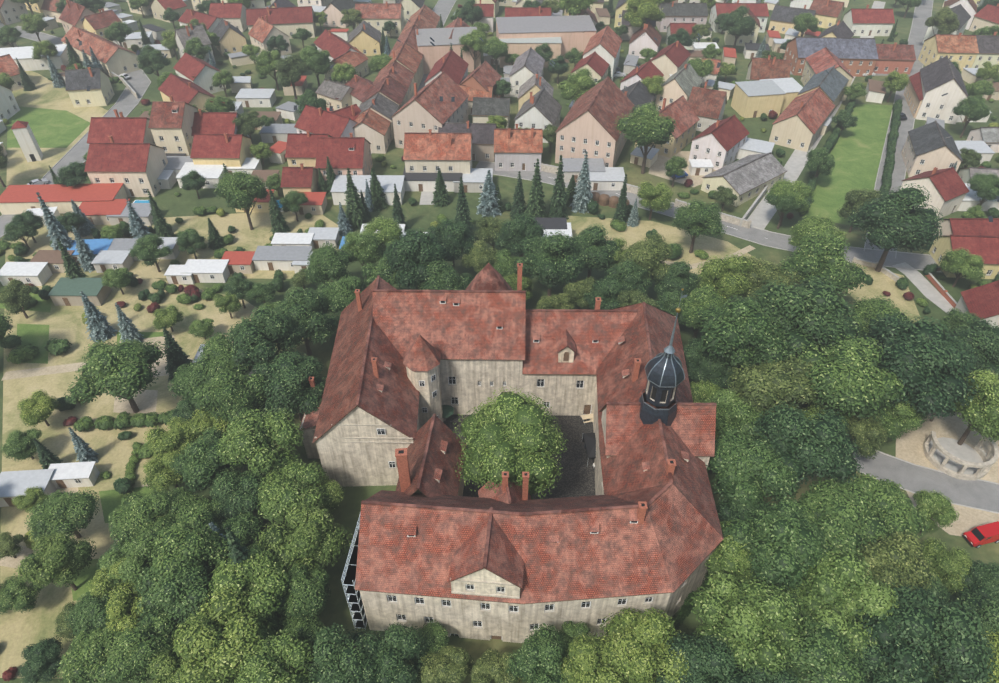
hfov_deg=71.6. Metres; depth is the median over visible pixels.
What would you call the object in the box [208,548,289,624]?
tree
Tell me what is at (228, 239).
bush
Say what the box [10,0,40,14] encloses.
tree
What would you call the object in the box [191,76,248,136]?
house
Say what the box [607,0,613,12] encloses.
tree
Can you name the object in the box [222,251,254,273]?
shed
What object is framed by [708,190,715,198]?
tree
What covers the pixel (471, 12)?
tree
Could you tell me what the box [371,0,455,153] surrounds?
main street
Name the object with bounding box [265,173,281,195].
tree
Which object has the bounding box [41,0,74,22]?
house
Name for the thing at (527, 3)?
tree
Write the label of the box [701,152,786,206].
house
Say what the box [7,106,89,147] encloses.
green lawn
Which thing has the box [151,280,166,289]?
bush
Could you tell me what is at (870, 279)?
tree
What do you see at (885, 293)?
tree
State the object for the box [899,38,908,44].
tree
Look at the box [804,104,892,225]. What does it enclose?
green field meadow
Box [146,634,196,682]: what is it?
tree
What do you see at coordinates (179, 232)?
tree
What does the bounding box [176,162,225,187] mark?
shed
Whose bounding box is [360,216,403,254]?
tree
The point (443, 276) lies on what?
tree
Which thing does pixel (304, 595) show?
tree
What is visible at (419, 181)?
shed
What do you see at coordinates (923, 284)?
paved path
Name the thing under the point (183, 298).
bush
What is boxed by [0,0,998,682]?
ground
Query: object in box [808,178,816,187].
tree
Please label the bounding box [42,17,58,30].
shed
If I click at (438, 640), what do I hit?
tree
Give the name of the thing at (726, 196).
tree
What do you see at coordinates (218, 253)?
bush
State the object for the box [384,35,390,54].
tree
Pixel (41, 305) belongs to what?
garden plot
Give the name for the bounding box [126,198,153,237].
tree
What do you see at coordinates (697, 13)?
house
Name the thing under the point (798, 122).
house
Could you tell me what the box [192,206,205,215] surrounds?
tree
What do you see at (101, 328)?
tree
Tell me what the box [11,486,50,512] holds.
tree
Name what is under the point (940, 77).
house
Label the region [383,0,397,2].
shed
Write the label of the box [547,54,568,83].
tree
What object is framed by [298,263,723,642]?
castle
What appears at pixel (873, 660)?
tree
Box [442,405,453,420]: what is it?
green parasol
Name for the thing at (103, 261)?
shed
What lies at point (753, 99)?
building
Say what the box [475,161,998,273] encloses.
castle road
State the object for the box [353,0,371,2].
shed
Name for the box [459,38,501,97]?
house
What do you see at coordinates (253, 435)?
tree
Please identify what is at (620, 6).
house
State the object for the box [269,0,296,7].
house
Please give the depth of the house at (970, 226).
142.80 m
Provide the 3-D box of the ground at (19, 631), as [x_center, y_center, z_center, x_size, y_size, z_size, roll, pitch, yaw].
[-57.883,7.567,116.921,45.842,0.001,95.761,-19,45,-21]
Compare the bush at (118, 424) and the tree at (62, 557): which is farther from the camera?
the bush at (118, 424)
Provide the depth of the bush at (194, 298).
133.65 m
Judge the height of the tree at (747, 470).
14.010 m
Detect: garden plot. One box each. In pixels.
[0,287,51,311]
[0,546,37,567]
[16,324,48,363]
[54,487,77,493]
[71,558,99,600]
[99,486,152,522]
[113,389,157,413]
[117,332,163,344]
[119,335,174,376]
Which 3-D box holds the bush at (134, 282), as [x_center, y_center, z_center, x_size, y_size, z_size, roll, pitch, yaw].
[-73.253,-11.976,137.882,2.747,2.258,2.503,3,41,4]
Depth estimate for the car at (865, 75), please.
223.94 m
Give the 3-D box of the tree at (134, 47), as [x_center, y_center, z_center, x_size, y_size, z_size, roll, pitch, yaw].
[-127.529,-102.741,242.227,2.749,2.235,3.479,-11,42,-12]
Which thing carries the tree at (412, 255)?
on the ground at (348, 510)
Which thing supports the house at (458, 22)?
on the ground at (348, 510)
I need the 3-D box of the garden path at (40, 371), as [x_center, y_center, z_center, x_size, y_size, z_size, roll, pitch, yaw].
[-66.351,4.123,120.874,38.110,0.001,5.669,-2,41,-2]
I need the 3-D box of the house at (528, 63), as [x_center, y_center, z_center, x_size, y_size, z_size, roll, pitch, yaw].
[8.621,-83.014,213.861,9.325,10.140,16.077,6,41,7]
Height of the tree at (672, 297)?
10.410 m
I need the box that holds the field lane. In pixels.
[747,1,885,229]
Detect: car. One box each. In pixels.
[27,178,47,184]
[119,73,130,79]
[614,71,625,77]
[671,171,687,179]
[862,72,875,76]
[900,113,906,119]
[962,521,998,547]
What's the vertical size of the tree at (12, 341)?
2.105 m
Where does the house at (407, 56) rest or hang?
on the ground at (348, 510)
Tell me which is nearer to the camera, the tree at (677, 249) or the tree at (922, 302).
the tree at (922, 302)
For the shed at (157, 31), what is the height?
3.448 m
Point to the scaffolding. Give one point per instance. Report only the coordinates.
(358, 616)
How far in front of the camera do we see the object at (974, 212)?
149.16 m
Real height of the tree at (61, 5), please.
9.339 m
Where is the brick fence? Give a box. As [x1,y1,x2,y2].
[925,273,956,308]
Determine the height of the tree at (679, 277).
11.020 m
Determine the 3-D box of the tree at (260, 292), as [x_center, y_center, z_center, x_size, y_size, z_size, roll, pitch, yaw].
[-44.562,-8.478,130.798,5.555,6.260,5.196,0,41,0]
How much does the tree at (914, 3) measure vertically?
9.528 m
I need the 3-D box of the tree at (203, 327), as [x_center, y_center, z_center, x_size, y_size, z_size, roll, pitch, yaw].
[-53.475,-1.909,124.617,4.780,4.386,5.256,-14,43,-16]
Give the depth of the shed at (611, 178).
167.20 m
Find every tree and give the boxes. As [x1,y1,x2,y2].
[0,26,21,46]
[0,72,15,88]
[0,146,8,187]
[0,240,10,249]
[0,278,34,318]
[0,311,12,343]
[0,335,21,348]
[0,531,23,559]
[0,575,44,614]
[1,119,9,124]
[1,427,41,461]
[2,222,38,248]
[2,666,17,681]
[3,303,29,310]
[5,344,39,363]
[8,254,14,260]
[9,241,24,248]
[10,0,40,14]
[10,210,43,242]
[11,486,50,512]
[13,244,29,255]
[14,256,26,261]
[14,530,96,590]
[16,58,36,90]
[17,389,60,426]
[18,636,62,682]
[19,13,48,40]
[20,553,37,564]
[23,530,36,548]
[24,489,99,541]
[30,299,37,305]
[31,39,58,63]
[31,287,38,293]
[33,438,62,468]
[36,192,73,250]
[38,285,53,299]
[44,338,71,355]
[46,54,64,87]
[49,165,59,183]
[53,601,75,641]
[54,0,72,12]
[54,161,88,186]
[55,211,85,234]
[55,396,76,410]
[56,624,124,682]
[57,238,87,278]
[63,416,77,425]
[64,339,167,412]
[64,587,116,638]
[65,37,82,67]
[65,63,90,69]
[68,427,98,462]
[71,199,95,236]
[72,225,95,272]
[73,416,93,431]
[74,0,105,12]
[80,291,117,342]
[81,49,95,68]
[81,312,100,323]
[86,557,140,604]
[89,46,105,72]
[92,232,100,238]
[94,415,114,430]
[96,541,129,569]
[99,471,110,479]
[99,527,166,595]
[99,594,148,634]
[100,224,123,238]
[101,267,131,294]
[102,612,180,682]
[103,21,133,46]
[107,488,176,544]
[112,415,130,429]
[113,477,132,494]
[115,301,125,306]
[115,303,143,342]
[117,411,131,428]
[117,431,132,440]
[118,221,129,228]
[120,492,131,498]
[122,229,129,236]
[124,472,136,479]
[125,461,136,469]
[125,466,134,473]
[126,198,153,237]
[128,0,148,17]
[128,233,172,271]
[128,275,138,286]
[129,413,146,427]
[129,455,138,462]
[131,44,138,51]
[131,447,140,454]
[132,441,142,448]
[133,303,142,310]
[134,560,215,628]
[136,49,171,76]
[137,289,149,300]
[138,19,151,47]
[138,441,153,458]
[140,44,155,55]
[141,99,149,104]
[142,449,187,494]
[143,416,197,455]
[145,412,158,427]
[145,506,231,585]
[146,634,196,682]
[147,189,172,232]
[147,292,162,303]
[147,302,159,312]
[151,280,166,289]
[152,201,175,236]
[152,304,183,331]
[155,486,206,524]
[156,71,177,86]
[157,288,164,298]
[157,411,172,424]
[161,30,177,59]
[162,7,180,28]
[163,327,192,382]
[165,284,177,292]
[167,363,216,406]
[168,398,197,420]
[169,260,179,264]
[169,426,249,491]
[172,585,276,682]
[175,217,182,223]
[175,229,205,258]
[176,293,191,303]
[177,228,198,245]
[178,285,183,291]
[180,170,206,198]
[182,36,212,59]
[183,498,224,523]
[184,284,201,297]
[186,407,232,440]
[187,18,207,31]
[188,318,214,339]
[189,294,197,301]
[189,332,253,375]
[191,369,268,422]
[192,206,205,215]
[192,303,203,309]
[196,0,214,13]
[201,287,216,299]
[203,96,236,111]
[206,31,219,55]
[206,206,216,212]
[207,218,227,249]
[207,557,230,588]
[208,50,218,68]
[208,466,270,522]
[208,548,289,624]
[209,522,226,565]
[211,70,235,96]
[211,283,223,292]
[212,291,242,318]
[213,169,269,229]
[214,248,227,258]
[216,208,224,216]
[216,407,304,473]
[217,512,265,560]
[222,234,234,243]
[223,163,229,206]
[223,275,255,308]
[224,305,304,372]
[225,527,250,603]
[226,0,251,7]
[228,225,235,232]
[231,110,263,144]
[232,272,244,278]
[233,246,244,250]
[234,628,313,682]
[241,44,260,69]
[246,281,275,303]
[248,142,271,166]
[252,351,326,420]
[254,49,282,89]
[255,502,352,575]
[256,458,333,523]
[259,115,274,126]
[259,300,283,313]
[262,593,287,635]
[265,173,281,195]
[266,34,289,53]
[268,186,289,234]
[272,275,283,291]
[272,286,339,355]
[273,563,331,620]
[274,269,283,278]
[275,53,308,97]
[276,611,327,656]
[279,190,309,221]
[289,268,311,290]
[291,27,312,47]
[294,95,303,104]
[296,88,328,113]
[298,45,332,87]
[301,623,382,682]
[303,474,345,519]
[304,242,354,285]
[305,213,311,218]
[313,11,327,31]
[314,219,324,226]
[317,168,328,197]
[317,275,364,314]
[326,156,335,195]
[331,62,358,83]
[337,202,352,235]
[339,229,386,278]
[340,8,362,29]
[344,167,369,229]
[360,190,371,219]
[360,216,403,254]
[361,254,401,287]
[364,179,373,211]
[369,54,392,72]
[369,167,388,212]
[370,622,431,682]
[375,154,385,161]
[376,227,452,289]
[380,27,385,54]
[381,161,386,166]
[383,20,395,37]
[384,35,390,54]
[391,184,408,230]
[408,197,416,204]
[413,620,449,659]
[416,259,473,289]
[419,645,474,682]
[426,218,475,272]
[430,221,440,227]
[431,168,450,207]
[437,214,447,222]
[439,14,443,27]
[450,8,465,20]
[453,177,473,235]
[453,386,568,499]
[459,0,483,24]
[459,29,486,69]
[461,240,498,273]
[471,22,490,37]
[471,215,505,249]
[471,648,522,682]
[476,170,500,217]
[480,36,508,71]
[486,115,507,127]
[493,79,512,97]
[493,213,547,256]
[493,248,519,277]
[495,184,504,213]
[503,273,533,299]
[504,202,510,210]
[504,623,576,682]
[505,53,519,64]
[508,171,526,219]
[513,230,584,295]
[522,0,543,6]
[523,159,547,217]
[535,42,553,61]
[536,292,573,308]
[541,0,560,14]
[543,124,557,151]
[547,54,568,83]
[547,155,568,218]
[555,621,591,662]
[556,632,627,682]
[557,0,597,15]
[558,67,597,102]
[563,47,583,66]
[563,276,596,308]
[564,175,576,206]
[569,151,592,212]
[570,223,619,277]
[582,279,624,309]
[587,199,598,214]
[595,21,605,31]
[599,606,693,682]
[603,259,652,294]
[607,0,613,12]
[607,66,611,79]
[609,237,628,267]
[610,219,626,230]
[611,174,628,223]
[614,24,628,37]
[614,102,676,173]
[617,289,658,307]
[618,231,672,294]
[622,0,665,26]
[626,198,638,226]
[626,204,632,214]
[635,181,673,219]
[639,48,657,61]
[641,74,664,95]
[646,228,658,237]
[650,259,700,295]
[656,290,688,324]
[656,631,751,682]
[659,0,675,2]
[665,155,687,186]
[667,28,693,46]
[668,243,683,258]
[668,284,727,337]
[671,198,726,252]
[677,192,689,198]
[683,337,715,382]
[684,179,692,186]
[686,57,714,78]
[690,23,711,41]
[690,189,698,193]
[690,380,721,402]
[690,570,808,674]
[694,249,708,258]
[694,353,741,389]
[696,253,752,302]
[696,295,794,391]
[700,0,715,6]
[702,43,721,58]
[702,388,764,440]
[704,519,757,582]
[706,428,798,515]
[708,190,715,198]
[709,431,719,466]
[711,72,718,89]
[712,37,719,42]
[712,185,737,211]
[714,12,729,33]
[716,497,772,522]
[718,4,758,47]
[719,62,736,81]
[721,495,837,591]
[726,355,817,416]
[734,661,798,682]
[737,256,803,300]
[743,276,865,357]
[748,401,863,489]
[755,35,765,57]
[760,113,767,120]
[761,50,783,58]
[763,614,865,682]
[764,181,805,228]
[766,178,815,225]
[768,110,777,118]
[769,585,803,620]
[775,229,870,299]
[776,148,785,156]
[780,39,790,49]
[786,213,793,218]
[787,214,845,248]
[788,541,899,663]
[792,12,819,36]
[792,335,903,421]
[792,475,893,557]
[795,400,851,430]
[805,147,834,177]
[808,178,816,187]
[823,144,830,153]
[826,138,834,149]
[831,109,858,136]
[837,188,881,232]
[841,473,928,539]
[843,83,867,99]
[846,412,887,459]
[848,183,942,271]
[848,639,919,682]
[849,295,913,340]
[852,583,998,682]
[857,530,937,593]
[860,313,979,418]
[862,274,872,284]
[865,75,872,81]
[876,387,928,440]
[880,186,888,192]
[881,70,910,102]
[882,166,892,173]
[882,174,892,182]
[882,291,890,295]
[883,159,894,167]
[885,154,893,161]
[887,19,897,41]
[888,145,895,152]
[895,277,908,288]
[896,0,921,17]
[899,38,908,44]
[903,291,914,299]
[912,489,959,533]
[916,298,928,306]
[917,573,952,606]
[920,536,975,597]
[922,263,937,274]
[922,661,952,682]
[923,306,930,313]
[925,5,959,34]
[930,375,966,421]
[938,247,985,286]
[938,307,979,339]
[946,317,998,381]
[951,60,961,73]
[951,370,998,444]
[952,95,991,137]
[954,591,998,639]
[957,560,998,601]
[959,147,982,167]
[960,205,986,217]
[965,79,995,99]
[967,172,998,205]
[969,284,977,288]
[972,24,998,34]
[975,61,998,79]
[976,279,988,286]
[977,0,998,12]
[980,626,998,682]
[981,161,991,167]
[986,207,998,217]
[987,122,998,126]
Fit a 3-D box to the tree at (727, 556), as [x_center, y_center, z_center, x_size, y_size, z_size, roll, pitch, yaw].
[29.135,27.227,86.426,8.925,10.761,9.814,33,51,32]
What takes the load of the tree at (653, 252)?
on the ground at (348, 510)
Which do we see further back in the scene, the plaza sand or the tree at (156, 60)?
the tree at (156, 60)
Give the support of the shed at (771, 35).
on the ground at (348, 510)
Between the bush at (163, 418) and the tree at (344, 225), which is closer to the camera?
the bush at (163, 418)
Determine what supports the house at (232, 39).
on the ground at (348, 510)
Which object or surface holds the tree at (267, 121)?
on the ground at (348, 510)
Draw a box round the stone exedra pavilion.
[923,431,998,479]
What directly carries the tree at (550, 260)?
on the ground at (348, 510)
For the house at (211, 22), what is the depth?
250.41 m
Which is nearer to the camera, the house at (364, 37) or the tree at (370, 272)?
the tree at (370, 272)
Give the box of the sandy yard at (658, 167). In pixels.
[648,151,715,186]
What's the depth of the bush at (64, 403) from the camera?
111.34 m
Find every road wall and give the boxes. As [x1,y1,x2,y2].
[111,72,137,98]
[541,162,639,193]
[674,198,750,227]
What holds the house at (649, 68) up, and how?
on the ground at (348, 510)
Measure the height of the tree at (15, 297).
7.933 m
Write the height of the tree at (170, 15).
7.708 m
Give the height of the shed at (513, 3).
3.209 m
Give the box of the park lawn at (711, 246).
[566,216,756,274]
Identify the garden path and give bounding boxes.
[1,358,193,380]
[94,369,258,680]
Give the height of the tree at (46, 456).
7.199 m
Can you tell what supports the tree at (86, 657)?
on the ground at (348, 510)
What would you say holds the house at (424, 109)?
on the ground at (348, 510)
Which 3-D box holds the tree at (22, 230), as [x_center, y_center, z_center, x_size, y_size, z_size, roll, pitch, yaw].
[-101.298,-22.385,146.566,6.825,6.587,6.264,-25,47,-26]
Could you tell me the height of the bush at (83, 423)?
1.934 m
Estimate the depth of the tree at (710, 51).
225.26 m
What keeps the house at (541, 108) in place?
on the ground at (348, 510)
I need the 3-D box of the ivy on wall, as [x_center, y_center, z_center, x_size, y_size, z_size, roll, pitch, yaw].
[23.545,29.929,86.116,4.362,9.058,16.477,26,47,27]
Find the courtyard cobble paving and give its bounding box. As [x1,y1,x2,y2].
[443,415,595,499]
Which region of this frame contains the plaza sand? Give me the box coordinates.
[896,410,998,535]
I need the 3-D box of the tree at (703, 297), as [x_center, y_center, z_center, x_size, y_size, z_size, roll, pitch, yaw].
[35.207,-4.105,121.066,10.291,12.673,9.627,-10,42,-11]
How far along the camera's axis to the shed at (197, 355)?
119.24 m
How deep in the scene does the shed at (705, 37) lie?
252.38 m
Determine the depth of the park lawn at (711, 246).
151.87 m
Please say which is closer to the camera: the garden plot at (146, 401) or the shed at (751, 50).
the garden plot at (146, 401)
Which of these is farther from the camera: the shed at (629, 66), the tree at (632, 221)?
the shed at (629, 66)
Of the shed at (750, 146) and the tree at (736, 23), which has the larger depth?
the tree at (736, 23)
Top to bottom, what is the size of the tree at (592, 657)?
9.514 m
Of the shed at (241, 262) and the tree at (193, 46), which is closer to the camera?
the shed at (241, 262)
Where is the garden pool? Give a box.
[133,200,149,202]
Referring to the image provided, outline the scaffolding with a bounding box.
[341,512,366,629]
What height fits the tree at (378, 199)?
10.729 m
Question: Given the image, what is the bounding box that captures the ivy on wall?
[669,564,712,630]
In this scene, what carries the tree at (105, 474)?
on the ground at (19, 631)
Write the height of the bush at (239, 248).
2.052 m
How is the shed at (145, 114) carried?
on the ground at (348, 510)
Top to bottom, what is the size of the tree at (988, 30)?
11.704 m
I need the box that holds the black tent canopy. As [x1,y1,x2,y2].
[582,433,595,465]
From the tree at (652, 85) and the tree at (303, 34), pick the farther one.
the tree at (303, 34)
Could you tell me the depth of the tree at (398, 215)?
150.36 m
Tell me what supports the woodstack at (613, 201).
on the ground at (348, 510)
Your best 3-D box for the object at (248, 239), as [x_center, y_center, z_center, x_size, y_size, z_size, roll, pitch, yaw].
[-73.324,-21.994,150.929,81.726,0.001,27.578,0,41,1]
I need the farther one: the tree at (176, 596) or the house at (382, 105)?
the house at (382, 105)
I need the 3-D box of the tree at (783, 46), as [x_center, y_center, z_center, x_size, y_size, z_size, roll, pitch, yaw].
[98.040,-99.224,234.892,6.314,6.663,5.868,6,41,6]
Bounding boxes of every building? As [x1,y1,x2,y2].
[415,27,480,73]
[496,15,596,61]
[731,80,785,117]
[761,78,802,112]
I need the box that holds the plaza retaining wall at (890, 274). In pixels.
[852,257,901,281]
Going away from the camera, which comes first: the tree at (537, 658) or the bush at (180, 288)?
the tree at (537, 658)
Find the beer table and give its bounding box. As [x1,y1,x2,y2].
[581,414,592,423]
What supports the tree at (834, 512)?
on the ground at (348, 510)
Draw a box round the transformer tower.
[11,121,42,161]
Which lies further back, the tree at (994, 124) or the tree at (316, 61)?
the tree at (316, 61)
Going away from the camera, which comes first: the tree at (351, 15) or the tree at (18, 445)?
the tree at (18, 445)
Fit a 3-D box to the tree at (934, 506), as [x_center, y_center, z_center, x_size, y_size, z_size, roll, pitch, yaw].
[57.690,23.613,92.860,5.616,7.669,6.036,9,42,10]
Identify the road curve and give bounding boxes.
[0,26,150,237]
[852,447,998,513]
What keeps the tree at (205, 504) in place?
on the ground at (348, 510)
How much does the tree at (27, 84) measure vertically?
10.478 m
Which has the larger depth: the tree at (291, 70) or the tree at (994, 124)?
the tree at (291, 70)
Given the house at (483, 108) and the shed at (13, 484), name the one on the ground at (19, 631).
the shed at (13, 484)
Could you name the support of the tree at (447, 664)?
on the ground at (348, 510)
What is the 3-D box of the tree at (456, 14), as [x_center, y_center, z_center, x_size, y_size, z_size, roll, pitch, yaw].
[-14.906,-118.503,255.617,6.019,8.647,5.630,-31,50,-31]
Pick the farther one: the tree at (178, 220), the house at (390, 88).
the house at (390, 88)
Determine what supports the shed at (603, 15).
on the ground at (348, 510)
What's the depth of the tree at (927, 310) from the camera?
130.82 m
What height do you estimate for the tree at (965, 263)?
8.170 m
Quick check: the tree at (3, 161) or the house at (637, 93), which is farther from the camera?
the house at (637, 93)
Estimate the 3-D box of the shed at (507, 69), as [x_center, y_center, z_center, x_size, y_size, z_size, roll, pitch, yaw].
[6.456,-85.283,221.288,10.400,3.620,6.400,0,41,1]
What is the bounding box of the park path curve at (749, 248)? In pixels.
[572,237,755,268]
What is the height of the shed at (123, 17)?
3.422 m
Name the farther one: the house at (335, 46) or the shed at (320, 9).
the shed at (320, 9)
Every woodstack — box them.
[591,192,599,202]
[598,194,609,205]
[608,196,618,207]
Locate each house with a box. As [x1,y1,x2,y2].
[0,0,28,24]
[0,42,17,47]
[0,54,22,90]
[0,85,19,119]
[24,0,43,12]
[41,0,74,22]
[59,0,94,32]
[60,9,139,77]
[65,39,114,107]
[82,8,121,41]
[84,135,167,196]
[87,86,155,145]
[127,0,152,14]
[136,48,197,155]
[150,0,186,22]
[158,54,214,111]
[173,33,226,93]
[174,24,215,63]
[178,9,230,33]
[190,101,254,166]
[191,0,220,13]
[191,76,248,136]
[209,1,247,31]
[213,1,246,55]
[221,0,264,8]
[246,3,315,38]
[248,15,291,55]
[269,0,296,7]
[280,163,318,197]
[285,98,331,166]
[294,105,356,136]
[297,0,331,6]
[314,15,365,61]
[315,65,353,110]
[315,98,372,183]
[323,0,354,27]
[324,47,368,83]
[327,79,360,120]
[344,74,375,106]
[347,1,381,55]
[353,80,391,153]
[355,1,404,35]
[359,65,399,139]
[361,75,407,108]
[373,39,414,100]
[381,13,422,89]
[389,0,423,74]
[392,37,468,148]
[397,0,424,24]
[400,4,439,35]
[403,96,472,173]
[424,49,468,85]
[438,121,496,161]
[445,17,469,38]
[458,84,493,114]
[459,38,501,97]
[472,72,510,127]
[474,0,493,32]
[475,0,498,17]
[494,124,542,170]
[499,0,511,5]
[505,6,550,16]
[509,47,544,96]
[513,60,561,142]
[516,0,542,6]
[517,50,553,111]
[555,52,633,166]
[570,8,597,26]
[571,30,609,82]
[582,25,621,80]
[590,0,603,13]
[614,0,628,27]
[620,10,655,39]
[620,35,663,100]
[621,61,654,112]
[628,21,661,58]
[635,95,699,157]
[651,40,690,80]
[655,33,702,109]
[656,1,707,31]
[665,2,696,49]
[688,62,726,131]
[689,114,749,169]
[700,58,720,85]
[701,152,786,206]
[709,0,768,32]
[724,5,760,45]
[732,0,760,2]
[745,28,790,80]
[768,5,815,36]
[769,70,834,151]
[784,37,877,76]
[790,0,812,8]
[798,65,848,113]
[801,47,854,100]
[810,0,844,28]
[818,0,854,37]
[843,4,894,35]
[873,42,915,74]
[901,93,962,176]
[901,136,968,218]
[904,58,956,117]
[915,55,968,123]
[918,33,978,71]
[922,4,970,42]
[929,216,998,278]
[933,196,998,235]
[944,0,976,29]
[955,280,998,327]
[958,167,998,182]
[966,127,998,152]
[969,4,998,31]
[971,32,998,68]
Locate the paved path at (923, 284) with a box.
[892,262,953,312]
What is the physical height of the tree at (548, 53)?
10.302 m
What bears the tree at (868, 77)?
on the ground at (348, 510)
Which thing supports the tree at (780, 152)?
on the ground at (348, 510)
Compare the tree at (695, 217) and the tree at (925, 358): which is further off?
the tree at (695, 217)
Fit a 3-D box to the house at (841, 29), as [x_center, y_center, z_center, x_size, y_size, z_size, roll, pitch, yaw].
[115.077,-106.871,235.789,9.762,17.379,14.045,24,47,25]
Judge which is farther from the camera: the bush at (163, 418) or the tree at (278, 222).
the tree at (278, 222)
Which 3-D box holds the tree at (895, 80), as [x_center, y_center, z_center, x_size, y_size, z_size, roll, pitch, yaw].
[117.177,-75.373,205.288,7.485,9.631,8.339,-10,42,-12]
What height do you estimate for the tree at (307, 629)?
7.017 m
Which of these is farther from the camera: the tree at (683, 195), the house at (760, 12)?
the house at (760, 12)
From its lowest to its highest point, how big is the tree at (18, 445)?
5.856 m
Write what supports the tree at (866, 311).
on the ground at (348, 510)
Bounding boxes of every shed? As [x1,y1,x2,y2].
[0,44,69,70]
[0,120,5,132]
[0,142,7,156]
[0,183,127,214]
[0,262,52,285]
[0,469,56,506]
[26,207,59,224]
[30,250,74,272]
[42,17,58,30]
[47,277,111,305]
[48,461,99,487]
[59,71,64,82]
[66,238,113,264]
[79,199,129,224]
[91,250,133,272]
[101,2,121,11]
[106,203,152,225]
[108,238,141,260]
[113,31,154,47]
[116,13,133,20]
[123,20,138,30]
[139,111,149,118]
[142,24,165,39]
[142,44,173,57]
[156,237,179,258]
[157,170,176,188]
[164,156,192,175]
[164,265,194,283]
[165,153,185,155]
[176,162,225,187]
[181,259,229,282]
[183,0,192,8]
[192,344,227,362]
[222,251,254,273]
[225,158,261,174]
[228,52,258,65]
[229,102,243,114]
[230,76,252,92]
[235,89,276,106]
[235,189,274,212]
[248,111,282,129]
[251,170,279,190]
[252,246,312,270]
[259,124,296,142]
[269,141,286,163]
[271,233,313,249]
[275,101,300,120]
[283,75,307,95]
[292,192,326,214]
[292,252,312,272]
[308,227,339,248]
[312,5,325,12]
[330,175,404,204]
[331,29,348,40]
[339,236,345,248]
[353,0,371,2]
[360,224,404,244]
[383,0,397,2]
[403,167,462,191]
[453,168,492,192]
[483,53,499,64]
[500,77,513,96]
[503,65,512,77]
[511,0,516,6]
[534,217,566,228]
[543,223,571,239]
[551,10,562,15]
[562,158,605,181]
[588,167,624,189]
[595,8,610,24]
[623,54,638,73]
[630,145,659,167]
[688,50,715,59]
[688,159,713,175]
[691,42,718,50]
[700,25,712,38]
[704,80,734,99]
[722,47,736,64]
[737,138,774,158]
[743,43,769,58]
[764,0,778,9]
[765,30,780,45]
[771,39,789,52]
[784,28,798,39]
[804,30,820,36]
[820,117,831,134]
[833,0,848,6]
[865,79,885,102]
[925,117,944,128]
[955,141,994,163]
[957,111,991,121]
[958,183,998,210]
[961,68,991,83]
[974,82,998,99]
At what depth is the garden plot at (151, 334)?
126.88 m
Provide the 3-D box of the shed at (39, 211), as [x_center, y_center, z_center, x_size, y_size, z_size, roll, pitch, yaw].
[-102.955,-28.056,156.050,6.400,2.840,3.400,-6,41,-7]
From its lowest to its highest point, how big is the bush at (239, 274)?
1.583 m
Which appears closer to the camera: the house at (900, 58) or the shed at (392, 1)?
the house at (900, 58)
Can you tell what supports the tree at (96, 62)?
on the ground at (348, 510)
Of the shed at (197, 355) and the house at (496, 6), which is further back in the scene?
the house at (496, 6)
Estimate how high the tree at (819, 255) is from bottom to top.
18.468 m
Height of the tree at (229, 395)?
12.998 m
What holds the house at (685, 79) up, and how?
on the ground at (348, 510)
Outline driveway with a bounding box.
[419,191,434,204]
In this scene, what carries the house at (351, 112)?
on the ground at (348, 510)
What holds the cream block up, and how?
on the ground at (348, 510)
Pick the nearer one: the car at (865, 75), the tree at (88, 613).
the tree at (88, 613)
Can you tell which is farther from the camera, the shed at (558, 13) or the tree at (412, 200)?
the shed at (558, 13)
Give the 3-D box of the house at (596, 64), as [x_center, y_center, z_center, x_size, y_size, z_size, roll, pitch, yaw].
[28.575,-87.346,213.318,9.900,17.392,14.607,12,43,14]
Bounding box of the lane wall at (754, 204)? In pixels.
[739,185,767,225]
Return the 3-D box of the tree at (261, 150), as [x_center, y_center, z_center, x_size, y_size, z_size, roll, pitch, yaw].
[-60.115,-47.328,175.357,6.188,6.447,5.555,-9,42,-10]
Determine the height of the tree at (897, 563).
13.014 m
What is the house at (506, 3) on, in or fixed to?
on the ground at (348, 510)
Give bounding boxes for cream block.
[500,37,561,67]
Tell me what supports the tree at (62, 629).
on the ground at (19, 631)
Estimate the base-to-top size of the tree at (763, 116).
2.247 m
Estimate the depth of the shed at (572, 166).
170.33 m
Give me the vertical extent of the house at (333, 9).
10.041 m
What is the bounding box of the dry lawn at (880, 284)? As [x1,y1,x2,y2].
[848,264,921,322]
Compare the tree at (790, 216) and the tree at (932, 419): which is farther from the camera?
the tree at (790, 216)
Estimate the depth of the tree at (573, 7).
237.47 m
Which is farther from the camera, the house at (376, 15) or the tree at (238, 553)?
the house at (376, 15)
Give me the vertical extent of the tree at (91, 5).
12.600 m
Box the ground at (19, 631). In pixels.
[0,269,257,678]
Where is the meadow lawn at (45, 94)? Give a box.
[6,71,107,187]

